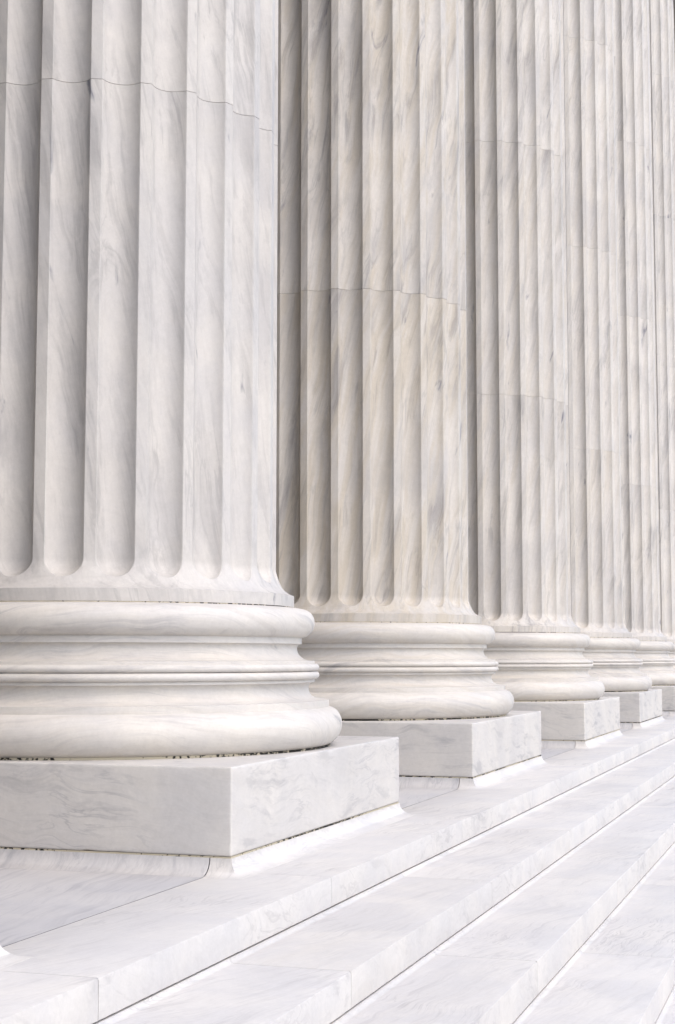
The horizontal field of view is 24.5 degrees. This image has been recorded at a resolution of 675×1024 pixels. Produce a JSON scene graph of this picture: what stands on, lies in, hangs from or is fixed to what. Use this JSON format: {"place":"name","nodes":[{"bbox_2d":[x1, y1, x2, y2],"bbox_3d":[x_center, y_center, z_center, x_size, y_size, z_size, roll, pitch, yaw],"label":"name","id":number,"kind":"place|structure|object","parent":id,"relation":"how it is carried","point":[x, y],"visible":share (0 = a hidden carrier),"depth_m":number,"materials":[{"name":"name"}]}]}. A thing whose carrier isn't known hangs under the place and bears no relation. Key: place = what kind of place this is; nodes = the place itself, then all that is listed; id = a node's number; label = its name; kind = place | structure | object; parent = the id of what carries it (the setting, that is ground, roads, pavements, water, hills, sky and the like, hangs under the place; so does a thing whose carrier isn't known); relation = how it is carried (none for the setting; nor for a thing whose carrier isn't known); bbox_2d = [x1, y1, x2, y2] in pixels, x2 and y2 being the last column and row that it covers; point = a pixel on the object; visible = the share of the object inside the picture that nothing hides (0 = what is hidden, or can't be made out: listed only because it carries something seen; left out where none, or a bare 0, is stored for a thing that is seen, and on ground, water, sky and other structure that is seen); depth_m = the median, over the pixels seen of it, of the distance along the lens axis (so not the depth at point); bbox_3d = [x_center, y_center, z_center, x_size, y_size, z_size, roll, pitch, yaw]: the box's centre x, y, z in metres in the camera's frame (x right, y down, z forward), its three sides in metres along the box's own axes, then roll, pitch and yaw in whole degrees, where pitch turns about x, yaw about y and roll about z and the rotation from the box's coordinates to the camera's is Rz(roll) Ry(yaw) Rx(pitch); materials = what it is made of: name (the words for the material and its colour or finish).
{"place":"outdoors","nodes":[
{"label":"outdoors","id":0,"kind":"place"},
{"bbox_2d":[0,716,666,946],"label":"portico floor","id":1,"kind":"structure","parent":0,"point":[33,902],"depth_m":6.47,"materials":[{"name":"stone"}]},
{"bbox_2d":[0,945,31,968],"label":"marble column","id":2,"kind":"structure","parent":1,"relation":"on","point":[7,959],"depth_m":4.99,"materials":[{"name":"white stone"}]},
{"bbox_2d":[0,0,415,878],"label":"marble column","id":3,"kind":"structure","parent":1,"relation":"on","point":[164,710],"depth_m":8.00,"materials":[{"name":"white stone"}]},
{"bbox_2d":[276,0,550,789],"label":"marble column","id":4,"kind":"structure","parent":1,"relation":"on","point":[371,509],"depth_m":12.71,"materials":[{"name":"white stone"}]},
{"bbox_2d":[464,0,625,748],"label":"marble column","id":5,"kind":"structure","parent":1,"relation":"on","point":[519,577],"depth_m":17.88,"materials":[{"name":"white stone"}]},
{"bbox_2d":[563,0,668,728],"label":"marble column","id":6,"kind":"structure","parent":1,"relation":"on","point":[595,450],"depth_m":22.61,"materials":[{"name":"white stone"}]},
{"bbox_2d":[615,0,674,715],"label":"marble column","id":7,"kind":"structure","parent":1,"relation":"on","point":[638,380],"depth_m":27.33,"materials":[{"name":"white stone"}]},
{"bbox_2d":[649,0,674,669],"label":"marble column","id":8,"kind":"structure","parent":1,"relation":"on","point":[662,49],"depth_m":32.09,"materials":[{"name":"white stone"}]},
{"bbox_2d":[673,0,674,41],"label":"portico building","id":9,"kind":"structure","parent":1,"relation":"on","point":[674,18],"depth_m":49.76,"materials":[{"name":"stone"}]},
{"bbox_3d":[8.606,4.323,26.889,0.492,0.155,60.810,-2,-6,18],"label":"marble step","id":10,"kind":"object","parent":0,"visible":0},
{"bbox_2d":[655,984,674,1023],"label":"marble step","id":11,"kind":"object","parent":10,"relation":"on","point":[666,1015],"visible":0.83,"depth_m":7.00,"materials":[{"name":"white stone"}]},
{"bbox_2d":[512,842,674,1023],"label":"marble step","id":12,"kind":"object","parent":11,"relation":"on","point":[618,967],"visible":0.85,"depth_m":7.29,"materials":[{"name":"white stone"}]},
{"bbox_2d":[330,776,674,1023],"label":"marble step","id":13,"kind":"object","parent":12,"relation":"on","point":[505,959],"visible":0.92,"depth_m":7.24,"materials":[{"name":"white stone"}]},
{"bbox_2d":[93,738,674,1023],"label":"marble step","id":14,"kind":"object","parent":13,"relation":"on","point":[330,964],"visible":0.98,"depth_m":6.65,"materials":[{"name":"white stone"}]},
{"bbox_2d":[0,716,674,1023],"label":"marble step","id":15,"kind":"object","parent":14,"relation":"on","point":[95,968],"visible":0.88,"depth_m":6.15,"materials":[{"name":"white stone"}]}
]}

